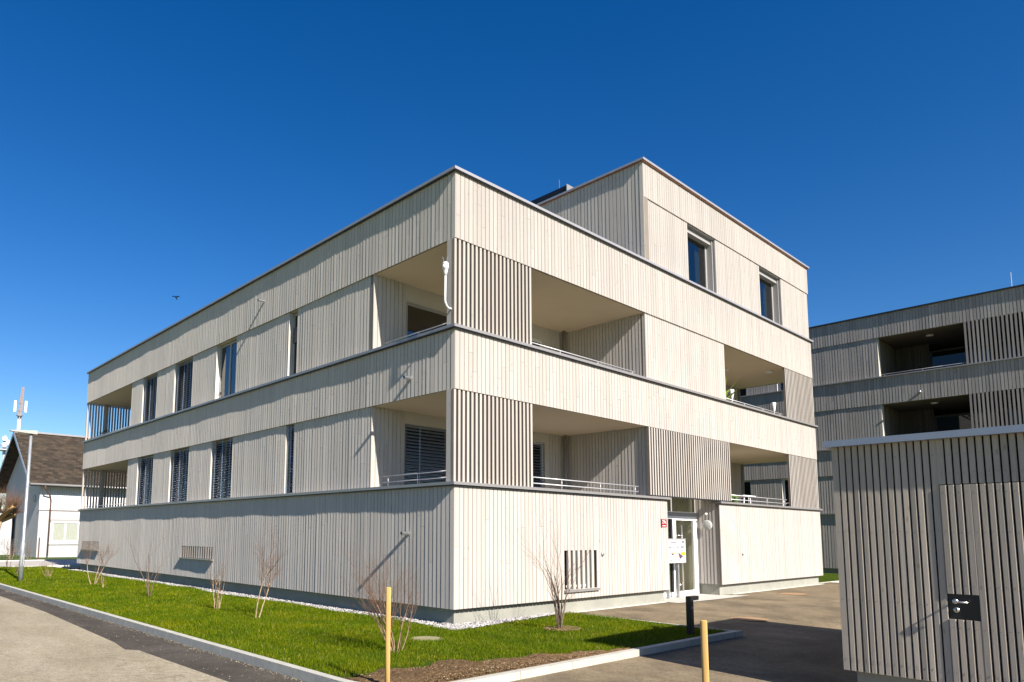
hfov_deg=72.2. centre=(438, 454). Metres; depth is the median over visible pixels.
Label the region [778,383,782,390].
window
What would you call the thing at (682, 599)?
entrance slab
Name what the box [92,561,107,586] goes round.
bare shrub
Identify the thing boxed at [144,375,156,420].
window
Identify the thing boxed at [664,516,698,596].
entrance door
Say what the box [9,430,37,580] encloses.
street lamp
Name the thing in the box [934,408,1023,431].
window
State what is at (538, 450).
window
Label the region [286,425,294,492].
window
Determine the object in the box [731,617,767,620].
manhole cover
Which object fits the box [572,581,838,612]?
wall edging
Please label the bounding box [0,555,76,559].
lawn
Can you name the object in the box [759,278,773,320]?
window
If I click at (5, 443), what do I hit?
antenna platform
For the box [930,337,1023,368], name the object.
window
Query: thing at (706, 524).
wall lamp
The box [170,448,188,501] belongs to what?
window
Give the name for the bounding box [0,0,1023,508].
sky
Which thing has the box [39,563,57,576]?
bare shrub
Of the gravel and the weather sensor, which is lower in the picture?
the gravel
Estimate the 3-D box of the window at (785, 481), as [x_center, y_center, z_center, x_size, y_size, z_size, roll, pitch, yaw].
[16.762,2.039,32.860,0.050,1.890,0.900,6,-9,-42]
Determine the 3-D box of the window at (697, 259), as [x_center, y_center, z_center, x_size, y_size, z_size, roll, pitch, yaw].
[7.375,-5.407,20.168,1.540,1.960,0.050,6,-9,-42]
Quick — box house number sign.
[661,519,666,527]
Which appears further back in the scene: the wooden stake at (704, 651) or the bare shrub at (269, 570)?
the bare shrub at (269, 570)
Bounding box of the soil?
[342,647,632,681]
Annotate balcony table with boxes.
[737,495,755,502]
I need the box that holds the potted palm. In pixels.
[725,377,738,399]
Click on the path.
(49, 562)
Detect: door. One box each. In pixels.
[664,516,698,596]
[939,482,1023,681]
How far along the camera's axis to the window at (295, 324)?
17.77 m
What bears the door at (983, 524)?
in the timber shed
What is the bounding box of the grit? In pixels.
[13,593,301,680]
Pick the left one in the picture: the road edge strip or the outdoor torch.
the road edge strip
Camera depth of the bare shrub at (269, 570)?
13.42 m
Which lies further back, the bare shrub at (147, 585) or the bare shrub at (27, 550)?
the bare shrub at (27, 550)
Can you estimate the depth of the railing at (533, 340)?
18.86 m
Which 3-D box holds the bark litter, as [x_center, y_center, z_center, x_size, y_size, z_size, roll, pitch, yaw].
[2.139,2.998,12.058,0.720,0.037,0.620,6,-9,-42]
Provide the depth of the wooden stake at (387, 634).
7.53 m
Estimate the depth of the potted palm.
20.64 m
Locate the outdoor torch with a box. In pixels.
[771,402,775,412]
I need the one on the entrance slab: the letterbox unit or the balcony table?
the letterbox unit
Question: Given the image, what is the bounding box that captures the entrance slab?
[664,594,747,602]
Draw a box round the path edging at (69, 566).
[0,559,79,567]
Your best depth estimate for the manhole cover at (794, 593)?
20.24 m
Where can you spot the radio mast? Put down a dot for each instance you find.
(20, 415)
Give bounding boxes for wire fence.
[0,537,77,559]
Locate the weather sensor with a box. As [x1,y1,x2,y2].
[442,256,451,309]
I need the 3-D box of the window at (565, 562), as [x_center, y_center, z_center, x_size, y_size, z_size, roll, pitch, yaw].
[2.872,2.473,15.257,1.200,0.840,0.050,6,-9,-42]
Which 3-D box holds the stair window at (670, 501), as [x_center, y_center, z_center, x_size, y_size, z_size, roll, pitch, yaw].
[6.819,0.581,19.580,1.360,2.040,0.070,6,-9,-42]
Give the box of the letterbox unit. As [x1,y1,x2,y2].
[666,538,685,598]
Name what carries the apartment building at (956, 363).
on the ground
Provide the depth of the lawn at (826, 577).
27.99 m
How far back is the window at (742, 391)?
35.09 m
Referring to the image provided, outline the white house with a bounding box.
[0,432,126,556]
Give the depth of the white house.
45.23 m
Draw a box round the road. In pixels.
[0,596,227,681]
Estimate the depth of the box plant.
21.38 m
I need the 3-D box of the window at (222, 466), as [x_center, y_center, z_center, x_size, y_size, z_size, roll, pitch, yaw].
[-6.225,0.602,20.168,0.150,2.080,1.406,6,-9,-42]
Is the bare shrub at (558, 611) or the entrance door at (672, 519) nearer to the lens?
the bare shrub at (558, 611)
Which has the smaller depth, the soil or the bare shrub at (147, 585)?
the soil
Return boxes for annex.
[0,512,11,554]
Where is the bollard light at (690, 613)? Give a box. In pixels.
[686,595,698,634]
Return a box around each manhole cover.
[412,636,441,640]
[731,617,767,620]
[780,593,806,594]
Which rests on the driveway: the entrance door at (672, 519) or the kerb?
the kerb
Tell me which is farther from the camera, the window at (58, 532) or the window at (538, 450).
the window at (58, 532)
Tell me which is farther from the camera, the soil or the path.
the path
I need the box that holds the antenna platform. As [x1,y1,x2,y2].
[0,435,9,504]
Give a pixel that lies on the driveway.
(795, 638)
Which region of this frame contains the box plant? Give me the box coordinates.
[731,493,738,502]
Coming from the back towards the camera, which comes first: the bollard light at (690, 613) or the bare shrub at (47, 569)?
the bare shrub at (47, 569)
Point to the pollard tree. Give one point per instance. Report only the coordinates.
(7, 514)
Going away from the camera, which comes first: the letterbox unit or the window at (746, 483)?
the letterbox unit
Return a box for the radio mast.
[13,387,26,429]
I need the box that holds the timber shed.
[823,424,1023,681]
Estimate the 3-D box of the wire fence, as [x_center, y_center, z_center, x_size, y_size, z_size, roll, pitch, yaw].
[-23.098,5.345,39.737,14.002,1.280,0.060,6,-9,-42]
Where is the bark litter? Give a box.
[543,625,580,630]
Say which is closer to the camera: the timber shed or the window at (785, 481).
the timber shed
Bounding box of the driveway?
[511,582,857,681]
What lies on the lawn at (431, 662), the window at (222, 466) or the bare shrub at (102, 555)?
the bare shrub at (102, 555)
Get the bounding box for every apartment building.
[77,157,822,624]
[740,272,1023,572]
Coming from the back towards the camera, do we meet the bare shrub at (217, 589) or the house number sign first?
the house number sign
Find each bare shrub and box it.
[1,538,19,558]
[11,541,34,558]
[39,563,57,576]
[81,532,118,583]
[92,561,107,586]
[128,528,177,595]
[208,547,233,608]
[249,516,290,617]
[336,508,423,652]
[515,494,593,627]
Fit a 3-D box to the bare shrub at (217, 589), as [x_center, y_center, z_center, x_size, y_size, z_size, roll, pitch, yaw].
[-4.608,2.456,14.600,0.643,1.694,1.114,3,-7,-22]
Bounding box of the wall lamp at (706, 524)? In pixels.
[702,520,711,529]
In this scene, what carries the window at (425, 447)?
in the apartment building at (575, 357)
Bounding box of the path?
[0,560,79,566]
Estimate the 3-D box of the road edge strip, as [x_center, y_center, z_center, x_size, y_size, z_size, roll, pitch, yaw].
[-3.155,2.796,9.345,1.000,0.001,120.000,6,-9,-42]
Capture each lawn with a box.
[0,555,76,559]
[0,567,723,677]
[818,573,838,581]
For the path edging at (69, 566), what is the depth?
33.17 m
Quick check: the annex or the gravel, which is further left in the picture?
the annex
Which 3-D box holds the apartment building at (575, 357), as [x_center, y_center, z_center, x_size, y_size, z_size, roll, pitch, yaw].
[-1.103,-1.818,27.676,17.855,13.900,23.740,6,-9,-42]
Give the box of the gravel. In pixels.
[68,569,554,629]
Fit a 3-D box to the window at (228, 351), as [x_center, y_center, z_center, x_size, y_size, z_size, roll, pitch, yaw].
[-6.131,-2.321,20.490,0.050,2.038,1.336,6,-9,-42]
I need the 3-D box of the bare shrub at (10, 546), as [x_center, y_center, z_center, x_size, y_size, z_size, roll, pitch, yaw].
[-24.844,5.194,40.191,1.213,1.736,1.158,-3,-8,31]
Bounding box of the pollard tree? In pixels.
[0,479,33,528]
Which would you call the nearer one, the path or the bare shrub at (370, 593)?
the bare shrub at (370, 593)
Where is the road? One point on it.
(37, 645)
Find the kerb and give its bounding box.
[0,583,742,681]
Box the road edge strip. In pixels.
[0,588,305,681]
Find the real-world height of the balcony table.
1.203 m
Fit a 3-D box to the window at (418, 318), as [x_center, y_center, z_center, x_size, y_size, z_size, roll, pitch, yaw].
[0.181,-2.300,16.550,2.580,2.180,0.050,6,-9,-42]
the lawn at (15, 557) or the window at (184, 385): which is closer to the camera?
the window at (184, 385)
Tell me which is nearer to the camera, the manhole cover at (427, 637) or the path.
the manhole cover at (427, 637)
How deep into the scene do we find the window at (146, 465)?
24.88 m
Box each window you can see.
[50,521,78,541]
[137,456,152,504]
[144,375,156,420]
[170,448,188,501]
[175,359,192,411]
[211,438,232,498]
[219,340,236,397]
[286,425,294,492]
[292,313,297,373]
[404,424,445,484]
[406,301,446,337]
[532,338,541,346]
[533,442,544,487]
[564,550,585,587]
[668,498,695,512]
[687,237,707,288]
[740,389,745,395]
[744,481,750,502]
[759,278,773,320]
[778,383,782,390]
[783,479,788,505]
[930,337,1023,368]
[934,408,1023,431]
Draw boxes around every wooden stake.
[385,587,390,681]
[700,620,708,681]
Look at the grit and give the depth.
10.47 m

